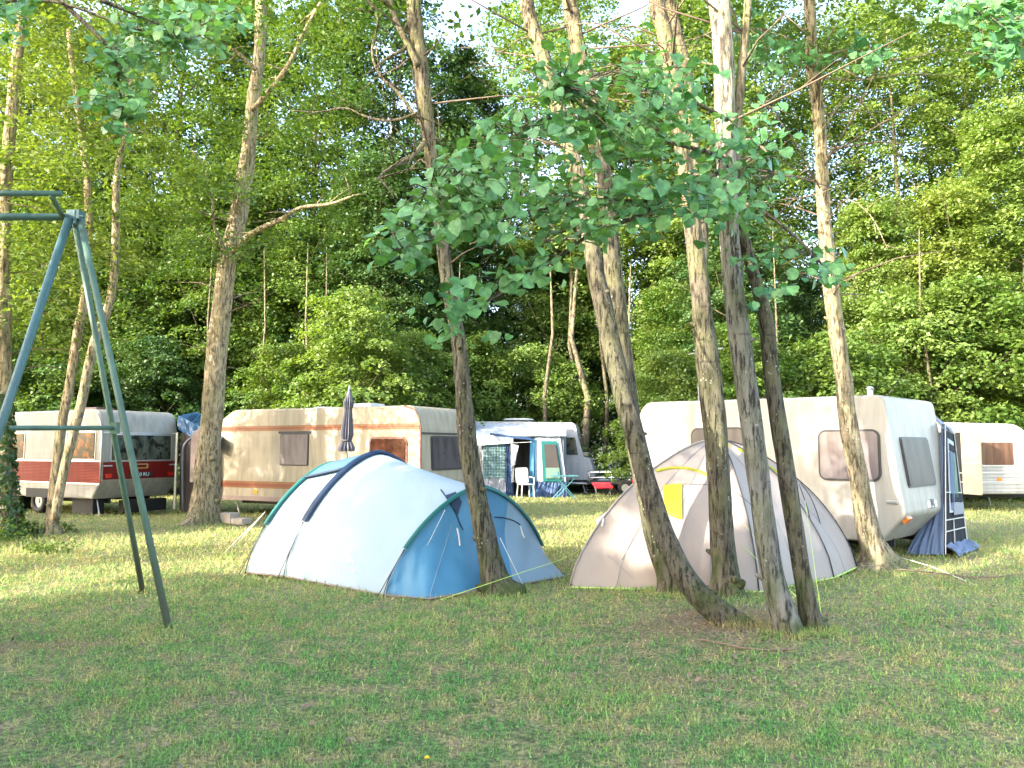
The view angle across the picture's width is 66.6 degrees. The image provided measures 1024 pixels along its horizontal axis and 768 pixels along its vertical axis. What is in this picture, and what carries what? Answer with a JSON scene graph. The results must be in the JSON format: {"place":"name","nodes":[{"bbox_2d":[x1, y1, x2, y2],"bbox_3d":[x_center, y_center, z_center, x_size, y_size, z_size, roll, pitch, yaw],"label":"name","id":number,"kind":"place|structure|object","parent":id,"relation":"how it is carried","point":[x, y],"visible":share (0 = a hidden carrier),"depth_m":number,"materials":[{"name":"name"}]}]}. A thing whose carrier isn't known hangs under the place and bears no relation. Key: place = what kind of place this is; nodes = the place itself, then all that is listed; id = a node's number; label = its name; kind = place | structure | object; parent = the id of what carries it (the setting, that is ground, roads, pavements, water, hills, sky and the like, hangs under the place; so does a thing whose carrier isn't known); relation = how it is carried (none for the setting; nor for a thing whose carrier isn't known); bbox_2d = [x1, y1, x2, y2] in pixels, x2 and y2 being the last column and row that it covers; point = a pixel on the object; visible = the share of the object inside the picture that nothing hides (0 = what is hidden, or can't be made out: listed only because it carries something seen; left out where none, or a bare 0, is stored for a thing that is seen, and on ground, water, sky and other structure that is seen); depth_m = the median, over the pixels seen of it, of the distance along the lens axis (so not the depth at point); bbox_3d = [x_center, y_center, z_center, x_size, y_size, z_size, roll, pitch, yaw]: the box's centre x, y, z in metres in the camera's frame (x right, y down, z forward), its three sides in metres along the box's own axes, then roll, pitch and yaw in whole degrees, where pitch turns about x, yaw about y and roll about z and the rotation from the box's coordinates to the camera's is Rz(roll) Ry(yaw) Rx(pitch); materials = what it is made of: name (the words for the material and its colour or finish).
{"place":"outdoors","nodes":[
{"label":"outdoors","id":0,"kind":"place"},
{"bbox_2d":[0,0,1022,448],"label":"sky","id":1,"kind":"structure","parent":0,"point":[626,6],"materials":[{"name":"white"}]},
{"bbox_2d":[0,449,1023,767],"bbox_3d":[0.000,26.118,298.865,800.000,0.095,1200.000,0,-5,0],"label":"ground","id":2,"kind":"structure","parent":0,"point":[516,733],"depth_m":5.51,"materials":[{"name":"green plant"}]},
{"bbox_2d":[0,518,32,544],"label":"weed","id":3,"kind":"object","parent":2,"relation":"on","point":[2,533],"visible":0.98,"depth_m":13.11,"materials":[{"name":"green plant"}]},
{"bbox_2d":[12,311,54,411],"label":"shrub","id":4,"kind":"object","parent":2,"relation":"on","point":[14,360],"visible":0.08,"depth_m":25.40,"materials":[{"name":"green plant"}]},
{"bbox_2d":[22,535,91,555],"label":"weed","id":5,"kind":"object","parent":2,"relation":"on","point":[37,546],"visible":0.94,"depth_m":11.99,"materials":[{"name":"green plant"}]},
{"bbox_2d":[10,144,120,405],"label":"tree","id":6,"kind":"object","parent":2,"relation":"on","point":[36,289],"visible":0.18,"depth_m":28.38,"materials":[{"name":"green plant"}]},
{"bbox_2d":[12,350,129,411],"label":"shrub","id":7,"kind":"object","parent":2,"relation":"on","point":[55,377],"visible":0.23,"depth_m":25.19,"materials":[{"name":"green plant"}]},
{"bbox_2d":[0,0,141,398],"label":"tree","id":8,"kind":"object","parent":2,"relation":"on","point":[28,124],"visible":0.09,"depth_m":34.40,"materials":[{"name":"green plant"}]},
{"bbox_2d":[0,191,171,629],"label":"swing frame","id":9,"kind":"object","parent":2,"relation":"on","point":[75,219],"visible":0.99,"depth_m":7.61,"materials":[{"name":"green paint"}]},
{"bbox_2d":[0,0,179,541],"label":"tree","id":10,"kind":"object","parent":2,"relation":"on","point":[11,506],"visible":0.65,"depth_m":14.24,"materials":[{"name":"green plant"}]},
{"bbox_2d":[16,6,171,399],"bbox_3d":[-19.584,-6.776,36.551,7.543,22.902,7.252,-2,-5,22],"label":"tree","id":11,"kind":"object","parent":2,"relation":"on","point":[138,128],"visible":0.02,"depth_m":35.79,"materials":[{"name":"green plant"}]},
{"bbox_2d":[13,407,176,515],"bbox_3d":[-11.390,1.955,20.337,5.282,2.630,2.110,-2,-5,28],"label":"caravan","id":12,"kind":"object","parent":2,"relation":"on","point":[92,484],"visible":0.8,"depth_m":19.19,"materials":[{"name":"metal"}]},
{"bbox_2d":[13,432,25,459],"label":"window","id":13,"kind":"structure","parent":12,"relation":"in","point":[20,437],"depth_m":19.72,"materials":[{"name":"glass"}]},
{"bbox_2d":[66,431,96,459],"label":"window","id":14,"kind":"structure","parent":12,"relation":"in","point":[85,448],"depth_m":18.50,"materials":[{"name":"glass"}]},
{"bbox_2d":[110,434,171,461],"bbox_3d":[-9.085,1.562,19.157,0.051,0.661,1.680,-2,-5,28],"label":"window","id":15,"kind":"structure","parent":12,"relation":"in","point":[147,447],"depth_m":19.27,"materials":[{"name":"glass"}]},
{"bbox_2d":[0,0,236,537],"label":"tree","id":16,"kind":"object","parent":2,"relation":"on","point":[62,456],"visible":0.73,"depth_m":14.40,"materials":[{"name":"green plant"}]},
{"bbox_2d":[0,0,254,149],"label":"tree","id":17,"kind":"object","parent":2,"relation":"on","point":[159,30],"visible":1,"depth_m":6.77,"materials":[{"name":"green plant"}]},
{"bbox_2d":[54,181,206,434],"bbox_3d":[-14.584,-1.785,29.813,6.626,11.845,7.269,0,-5,-4],"label":"tree","id":18,"kind":"object","parent":2,"relation":"on","point":[156,300],"visible":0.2,"depth_m":29.11,"materials":[{"name":"green plant"}]},
{"bbox_2d":[87,332,201,493],"bbox_3d":[-12.386,1.153,26.892,5.379,6.092,5.052,-2,-5,24],"label":"shrub","id":19,"kind":"object","parent":2,"relation":"on","point":[157,355],"visible":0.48,"depth_m":26.66,"materials":[{"name":"green plant"}]},
{"bbox_2d":[61,0,296,408],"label":"tree","id":20,"kind":"object","parent":2,"relation":"on","point":[236,61],"visible":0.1,"depth_m":35.12,"materials":[{"name":"green plant"}]},
{"bbox_2d":[173,412,222,512],"bbox_3d":[-8.004,1.959,19.972,1.175,2.611,3.268,2,-5,-19],"label":"awning","id":21,"kind":"object","parent":2,"relation":"on","point":[188,424],"visible":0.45,"depth_m":19.62,"materials":[{"name":"fabric"}]},
{"bbox_2d":[190,429,198,481],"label":"window","id":22,"kind":"structure","parent":21,"relation":"in","point":[195,437],"depth_m":19.21,"materials":[{"name":"beige glass"}]},
{"bbox_2d":[126,142,274,471],"bbox_3d":[-11.615,-2.520,30.216,6.160,13.374,6.850,-1,-5,15],"label":"tree","id":23,"kind":"object","parent":2,"relation":"on","point":[236,341],"visible":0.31,"depth_m":29.48,"materials":[{"name":"green plant"}]},
{"bbox_2d":[72,0,397,526],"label":"tree","id":24,"kind":"object","parent":2,"relation":"on","point":[205,500],"visible":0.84,"depth_m":16.94,"materials":[{"name":"green plant"}]},
{"bbox_2d":[175,0,324,410],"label":"tree","id":25,"kind":"object","parent":2,"relation":"on","point":[247,43],"visible":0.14,"depth_m":35.81,"materials":[{"name":"green plant"}]},
{"bbox_2d":[224,339,332,417],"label":"shrub","id":26,"kind":"object","parent":2,"relation":"on","point":[279,353],"visible":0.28,"depth_m":26.11,"materials":[{"name":"green plant"}]},
{"bbox_2d":[223,212,358,418],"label":"tree","id":27,"kind":"object","parent":2,"relation":"on","point":[294,287],"visible":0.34,"depth_m":30.23,"materials":[{"name":"green plant"}]},
{"bbox_2d":[220,0,416,384],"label":"tree","id":28,"kind":"object","parent":2,"relation":"on","point":[272,152],"visible":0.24,"depth_m":34.71,"materials":[{"name":"green plant"}]},
{"bbox_2d":[221,403,463,513],"bbox_3d":[-4.155,1.812,18.596,6.291,2.630,2.130,-2,-5,28],"label":"caravan","id":29,"kind":"object","parent":2,"relation":"on","point":[271,456],"visible":0.53,"depth_m":17.68,"materials":[{"name":"beige metal"}]},
{"bbox_2d":[280,433,308,465],"bbox_3d":[-4.993,1.502,17.883,0.860,0.730,0.040,-2,-5,28],"label":"window","id":30,"kind":"structure","parent":29,"relation":"in","point":[294,448],"depth_m":17.85,"materials":[{"name":"beige glass"}]},
{"bbox_2d":[369,437,407,462],"bbox_3d":[-2.647,1.505,16.627,1.010,0.760,0.040,-2,-5,28],"label":"window","id":31,"kind":"structure","parent":29,"relation":"in","point":[398,446],"depth_m":16.57,"materials":[{"name":"brown glass"}]},
{"bbox_2d":[430,436,461,470],"bbox_3d":[-1.349,1.527,17.271,0.072,0.741,1.570,-2,-5,28],"label":"window","id":32,"kind":"structure","parent":29,"relation":"in","point":[445,455],"depth_m":17.02,"materials":[{"name":"grey glass"}]},
{"bbox_2d":[337,385,354,457],"bbox_3d":[-3.176,1.424,14.934,0.480,2.804,0.480,0,-5,0],"label":"parasol","id":33,"kind":"object","parent":2,"relation":"on","point":[346,444],"visible":0.87,"depth_m":14.93,"materials":[{"name":"fabric"}]},
{"bbox_2d":[264,280,450,408],"bbox_3d":[-5.102,0.364,25.374,6.723,7.614,6.314,-4,-6,43],"label":"shrub","id":34,"kind":"object","parent":2,"relation":"on","point":[347,340],"visible":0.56,"depth_m":25.09,"materials":[{"name":"green plant"}]},
{"bbox_2d":[286,131,447,406],"bbox_3d":[-5.559,-2.522,30.184,6.850,13.374,6.160,-5,-7,45],"label":"tree","id":35,"kind":"object","parent":2,"relation":"on","point":[377,274],"visible":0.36,"depth_m":29.92,"materials":[{"name":"green plant"}]},
{"bbox_2d":[276,0,504,392],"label":"tree","id":36,"kind":"object","parent":2,"relation":"on","point":[401,72],"visible":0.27,"depth_m":34.24,"materials":[{"name":"green plant"}]},
{"bbox_2d":[226,0,555,597],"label":"tree","id":37,"kind":"object","parent":2,"relation":"on","point":[492,567],"visible":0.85,"depth_m":8.88,"materials":[{"name":"brown plant"}]},
{"bbox_2d":[222,450,582,599],"bbox_3d":[-2.431,1.745,10.857,6.778,1.660,2.851,-3,-6,35],"label":"tent","id":38,"kind":"object","parent":2,"relation":"on","point":[383,523],"visible":0.98,"depth_m":9.41,"materials":[{"name":"white fabric"}]},
{"bbox_2d":[336,327,484,428],"bbox_3d":[-3.482,1.072,27.531,5.648,6.396,5.304,2,-5,-19],"label":"shrub","id":39,"kind":"object","parent":2,"relation":"on","point":[427,374],"visible":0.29,"depth_m":27.26,"materials":[{"name":"green plant"}]},
{"bbox_2d":[386,230,509,421],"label":"tree","id":40,"kind":"object","parent":2,"relation":"on","point":[456,265],"visible":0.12,"depth_m":33.66,"materials":[{"name":"green plant"}]},
{"bbox_2d":[393,34,532,407],"bbox_3d":[-2.405,-6.118,37.969,6.906,21.812,7.184,-4,-6,37],"label":"tree","id":41,"kind":"object","parent":2,"relation":"on","point":[470,89],"visible":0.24,"depth_m":37.51,"materials":[{"name":"green plant"}]},
{"bbox_2d":[426,329,530,421],"bbox_3d":[-1.355,1.148,31.692,5.809,7.005,6.185,-1,-5,18],"label":"shrub","id":42,"kind":"object","parent":2,"relation":"on","point":[477,358],"visible":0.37,"depth_m":30.87,"materials":[{"name":"green plant"}]},
{"bbox_2d":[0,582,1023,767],"bbox_3d":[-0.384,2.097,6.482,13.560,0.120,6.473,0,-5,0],"label":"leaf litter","id":43,"kind":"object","parent":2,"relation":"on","point":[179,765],"visible":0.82,"depth_m":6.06,"materials":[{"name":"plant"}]},
{"bbox_2d":[5,570,1021,767],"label":"clover","id":44,"kind":"object","parent":2,"relation":"on","point":[950,676],"visible":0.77,"depth_m":4.90,"materials":[{"name":"green plant"}]},
{"bbox_2d":[475,423,566,496],"bbox_3d":[0.143,2.577,26.997,3.606,2.526,2.573,0,-5,0],"label":"awning","id":45,"kind":"object","parent":2,"relation":"on","point":[541,459],"visible":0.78,"depth_m":25.86,"materials":[{"name":"blue fabric"}]},
{"bbox_2d":[541,441,561,480],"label":"window","id":46,"kind":"structure","parent":45,"relation":"in","point":[550,454],"depth_m":25.79,"materials":[{"name":"green"}]},
{"bbox_2d":[515,468,534,497],"bbox_3d":[0.413,3.200,25.295,0.492,0.962,0.633,2,-5,-20],"label":"chair","id":47,"kind":"object","parent":2,"relation":"on","point":[521,475],"visible":0.99,"depth_m":25.50,"materials":[{"name":"white plastic"}]},
{"bbox_2d":[474,229,582,435],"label":"tree","id":48,"kind":"object","parent":2,"relation":"on","point":[512,342],"visible":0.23,"depth_m":36.48,"materials":[{"name":"green plant"}]},
{"bbox_2d":[461,0,597,421],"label":"tree","id":49,"kind":"object","parent":2,"relation":"on","point":[495,70],"visible":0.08,"depth_m":42.64,"materials":[{"name":"green plant"}]},
{"bbox_2d":[543,265,553,421],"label":"sapling","id":50,"kind":"object","parent":2,"relation":"on","point":[545,418],"visible":0.51,"depth_m":30.07,"materials":[{"name":"brown plant"}]},
{"bbox_2d":[472,340,629,489],"bbox_3d":[0.862,1.490,32.336,7.055,6.727,7.048,4,-6,-40],"label":"shrub","id":51,"kind":"object","parent":2,"relation":"on","point":[555,382],"visible":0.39,"depth_m":31.86,"materials":[{"name":"green plant"}]},
{"bbox_2d":[475,418,632,492],"bbox_3d":[1.321,2.644,29.165,6.355,2.700,2.120,-1,-5,8],"label":"caravan","id":52,"kind":"object","parent":2,"relation":"on","point":[579,462],"visible":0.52,"depth_m":28.02,"materials":[{"name":"white plastic"}]},
{"bbox_2d":[566,437,577,454],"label":"window","id":53,"kind":"structure","parent":52,"relation":"in","point":[571,448],"depth_m":28.01,"materials":[{"name":"grey glass"}]},
{"bbox_2d":[474,0,669,419],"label":"tree","id":54,"kind":"object","parent":2,"relation":"on","point":[561,335],"visible":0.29,"depth_m":36.93,"materials":[{"name":"green plant"}]},
{"bbox_2d":[568,279,585,486],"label":"sapling","id":55,"kind":"object","parent":2,"relation":"on","point":[569,346],"visible":0.41,"depth_m":33.42,"materials":[{"name":"brown plant"}]},
{"bbox_2d":[461,0,700,595],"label":"tree","id":56,"kind":"object","parent":2,"relation":"on","point":[613,271],"visible":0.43,"depth_m":8.79,"materials":[{"name":"brown plant"}]},
{"bbox_2d":[569,269,594,488],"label":"sapling","id":57,"kind":"object","parent":2,"relation":"on","point":[586,424],"visible":0.6,"depth_m":30.91,"materials":[{"name":"brown plant"}]},
{"bbox_2d":[538,224,632,464],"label":"tree","id":58,"kind":"object","parent":2,"relation":"on","point":[602,422],"visible":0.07,"depth_m":42.85,"materials":[{"name":"green plant"}]},
{"bbox_2d":[567,471,632,493],"bbox_3d":[3.297,3.423,27.043,3.280,0.800,1.510,0,-5,4],"label":"trailer","id":59,"kind":"object","parent":2,"relation":"on","point":[622,487],"visible":0.63,"depth_m":26.49,"materials":[{"name":"metal"}]},
{"bbox_2d":[599,336,608,478],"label":"sapling","id":60,"kind":"object","parent":2,"relation":"on","point":[606,421],"visible":0.48,"depth_m":32.28,"materials":[{"name":"brown plant"}]},
{"bbox_2d":[464,0,757,626],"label":"tree","id":61,"kind":"object","parent":2,"relation":"on","point":[705,601],"visible":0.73,"depth_m":7.55,"materials":[{"name":"brown plant"}]},
{"bbox_2d":[548,38,685,478],"bbox_3d":[5.019,-6.149,37.593,7.184,21.812,6.906,-3,-6,36],"label":"tree","id":62,"kind":"object","parent":2,"relation":"on","point":[589,355],"visible":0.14,"depth_m":36.84,"materials":[{"name":"green plant"}]},
{"bbox_2d":[346,0,912,636],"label":"tree","id":63,"kind":"object","parent":2,"relation":"on","point":[722,204],"visible":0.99,"depth_m":5.51,"materials":[{"name":"green plant"}]},
{"bbox_2d":[595,346,699,495],"bbox_3d":[4.946,1.316,24.013,4.572,5.178,4.294,2,-5,-27],"label":"shrub","id":64,"kind":"object","parent":2,"relation":"on","point":[663,359],"visible":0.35,"depth_m":23.73,"materials":[{"name":"green plant"}]},
{"bbox_2d":[610,277,694,478],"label":"tree","id":65,"kind":"object","parent":2,"relation":"on","point":[657,300],"visible":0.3,"depth_m":31.84,"materials":[{"name":"green plant"}]},
{"bbox_2d":[515,0,841,600],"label":"tree","id":66,"kind":"object","parent":2,"relation":"on","point":[726,580],"visible":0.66,"depth_m":8.46,"materials":[{"name":"brown plant"}]},
{"bbox_2d":[587,0,815,382],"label":"tree","id":67,"kind":"object","parent":2,"relation":"on","point":[666,249],"visible":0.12,"depth_m":35.42,"materials":[{"name":"green plant"}]},
{"bbox_2d":[568,440,856,611],"bbox_3d":[2.471,1.606,10.076,3.374,1.809,4.401,-3,-5,29],"label":"tent","id":68,"kind":"object","parent":2,"relation":"on","point":[613,553],"visible":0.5,"depth_m":9.20,"materials":[{"name":"beige fabric"}]},
{"bbox_2d":[643,0,811,398],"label":"tree","id":69,"kind":"object","parent":2,"relation":"on","point":[797,128],"depth_m":40.89,"materials":[{"name":"green plant"}]},
{"bbox_2d":[659,135,809,400],"bbox_3d":[8.422,-2.608,29.143,6.160,13.374,6.851,-4,-6,42],"label":"tree","id":70,"kind":"object","parent":2,"relation":"on","point":[714,261],"visible":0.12,"depth_m":28.76,"materials":[{"name":"green plant"}]},
{"bbox_2d":[642,0,830,631],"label":"tree","id":71,"kind":"object","parent":2,"relation":"on","point":[809,613],"visible":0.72,"depth_m":6.73,"materials":[{"name":"grey plant"}]},
{"bbox_2d":[668,313,813,400],"bbox_3d":[6.883,0.820,22.832,5.052,6.092,5.379,1,-5,-15],"label":"shrub","id":72,"kind":"object","parent":2,"relation":"on","point":[726,365],"visible":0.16,"depth_m":22.74,"materials":[{"name":"green plant"}]},
{"bbox_2d":[656,0,838,395],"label":"tree","id":73,"kind":"object","parent":2,"relation":"on","point":[802,223],"visible":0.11,"depth_m":37.03,"materials":[{"name":"green plant"}]},
{"bbox_2d":[699,638,800,650],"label":"fallen twig","id":74,"kind":"object","parent":2,"relation":"on","point":[760,649],"visible":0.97,"depth_m":6.13,"materials":[{"name":"brown wood"}]},
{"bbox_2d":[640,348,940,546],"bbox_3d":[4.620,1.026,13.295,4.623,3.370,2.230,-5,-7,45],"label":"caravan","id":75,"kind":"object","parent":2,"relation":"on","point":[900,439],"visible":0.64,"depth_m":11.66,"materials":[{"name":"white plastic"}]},
{"bbox_2d":[691,427,742,445],"bbox_3d":[3.412,1.068,12.950,1.000,0.690,0.040,-5,-7,45],"label":"window","id":76,"kind":"structure","parent":75,"relation":"in","point":[734,433],"depth_m":12.79,"materials":[{"name":"beige glass"}]},
{"bbox_2d":[818,429,881,481],"bbox_3d":[4.933,1.043,11.426,0.900,0.750,0.040,-5,-7,45],"label":"window","id":77,"kind":"structure","parent":75,"relation":"in","point":[831,457],"depth_m":11.49,"materials":[{"name":"beige glass"}]},
{"bbox_2d":[899,437,935,487],"bbox_3d":[6.039,1.157,11.599,0.138,0.734,1.200,-5,-7,45],"label":"window","id":78,"kind":"structure","parent":75,"relation":"in","point":[916,454],"depth_m":11.52,"materials":[{"name":"grey glass"}]},
{"bbox_2d":[897,417,979,580],"bbox_3d":[7.108,1.560,12.788,0.942,2.214,7.297,-3,-6,33],"label":"awning","id":79,"kind":"object","parent":75,"relation":"attached to","point":[943,530],"visible":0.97,"depth_m":12.12,"materials":[{"name":"blue fabric"}]},
{"bbox_2d":[947,438,963,514],"bbox_3d":[7.137,1.484,12.568,0.158,1.220,1.121,-3,-6,36],"label":"window","id":80,"kind":"structure","parent":79,"relation":"in","point":[956,507],"depth_m":12.51,"materials":[{"name":"blue"}]},
{"bbox_2d":[760,262,831,388],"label":"tree","id":81,"kind":"object","parent":2,"relation":"on","point":[809,295],"visible":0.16,"depth_m":31.74,"materials":[{"name":"green plant"}]},
{"bbox_2d":[741,8,896,353],"bbox_3d":[15.317,-6.968,38.904,8.147,23.649,7.984,0,-5,2],"label":"tree","id":82,"kind":"object","parent":2,"relation":"on","point":[857,177],"visible":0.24,"depth_m":38.00,"materials":[{"name":"green plant"}]},
{"bbox_2d":[678,0,998,571],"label":"tree","id":83,"kind":"object","parent":2,"relation":"on","point":[876,550],"visible":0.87,"depth_m":10.69,"materials":[{"name":"brown plant"}]},
{"bbox_2d":[758,324,924,400],"bbox_3d":[9.920,1.150,24.151,6.208,5.920,6.202,1,-5,-10],"label":"shrub","id":84,"kind":"object","parent":2,"relation":"on","point":[813,377],"visible":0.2,"depth_m":23.41,"materials":[{"name":"green plant"}]},
{"bbox_2d":[772,0,952,339],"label":"tree","id":85,"kind":"object","parent":2,"relation":"on","point":[890,129],"visible":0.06,"depth_m":42.49,"materials":[{"name":"green plant"}]},
{"bbox_2d":[811,184,949,416],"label":"tree","id":86,"kind":"object","parent":2,"relation":"on","point":[869,253],"visible":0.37,"depth_m":28.89,"materials":[{"name":"green plant"}]},
{"bbox_2d":[800,0,1001,375],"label":"tree","id":87,"kind":"object","parent":2,"relation":"on","point":[923,67],"visible":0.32,"depth_m":37.50,"materials":[{"name":"green plant"}]},
{"bbox_2d":[815,274,1023,501],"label":"shrub","id":88,"kind":"object","parent":2,"relation":"on","point":[901,335],"visible":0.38,"depth_m":25.12,"materials":[{"name":"green plant"}]},
{"bbox_2d":[919,227,932,400],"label":"sapling","id":89,"kind":"object","parent":2,"relation":"on","point":[928,366],"visible":0.35,"depth_m":25.25,"materials":[{"name":"brown plant"}]},
{"bbox_2d":[852,1,1022,291],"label":"tree","id":90,"kind":"object","parent":2,"relation":"on","point":[919,29],"visible":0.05,"depth_m":43.98,"materials":[{"name":"green plant"}]},
{"bbox_2d":[878,565,1021,577],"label":"fallen branch","id":91,"kind":"object","parent":2,"relation":"on","point":[958,575],"visible":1,"depth_m":9.68,"materials":[{"name":"brown wood"}]},
{"bbox_2d":[884,162,1023,414],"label":"tree","id":92,"kind":"object","parent":2,"relation":"on","point":[954,206],"visible":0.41,"depth_m":27.85,"materials":[{"name":"green plant"}]},
{"bbox_2d":[887,0,1023,364],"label":"tree","id":93,"kind":"object","parent":2,"relation":"on","point":[915,116],"visible":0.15,"depth_m":38.60,"materials":[{"name":"green plant"}]},
{"bbox_2d":[895,270,1023,501],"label":"shrub","id":94,"kind":"object","parent":2,"relation":"on","point":[974,294],"visible":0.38,"depth_m":25.25,"materials":[{"name":"green plant"}]},
{"bbox_2d":[912,19,1020,285],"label":"tree","id":95,"kind":"object","parent":2,"relation":"on","point":[968,104],"visible":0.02,"depth_m":43.24,"materials":[{"name":"green plant"}]},
{"bbox_2d":[919,0,1023,79],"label":"tree","id":96,"kind":"object","parent":2,"relation":"on","point":[1004,42],"visible":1,"depth_m":6.92,"materials":[{"name":"green plant"}]},
{"bbox_2d":[925,289,1023,503],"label":"shrub","id":97,"kind":"object","parent":2,"relation":"on","point":[1019,303],"visible":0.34,"depth_m":24.37,"materials":[{"name":"green plant"}]},
{"bbox_2d":[932,0,1023,321],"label":"tree","id":98,"kind":"object","parent":2,"relation":"on","point":[1015,69],"visible":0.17,"depth_m":36.78,"materials":[{"name":"green plant"}]},
{"bbox_2d":[935,92,1023,423],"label":"tree","id":99,"kind":"object","parent":2,"relation":"on","point":[993,149],"visible":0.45,"depth_m":28.40,"materials":[{"name":"green plant"}]},
{"bbox_2d":[937,422,1023,505],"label":"caravan","id":100,"kind":"object","parent":2,"relation":"on","point":[990,459],"visible":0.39,"depth_m":20.03,"materials":[{"name":"metal"}]},
{"bbox_2d":[960,431,983,494],"bbox_3d":[11.614,1.988,19.706,0.080,1.600,0.620,1,-5,-12],"label":"door","id":101,"kind":"structure","parent":100,"relation":"in","point":[971,454],"depth_m":19.68,"materials":[{"name":"metal"}]},
{"bbox_2d":[981,441,1014,465],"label":"window","id":102,"kind":"structure","parent":100,"relation":"in","point":[994,453],"depth_m":20.05,"materials":[{"name":"glass"}]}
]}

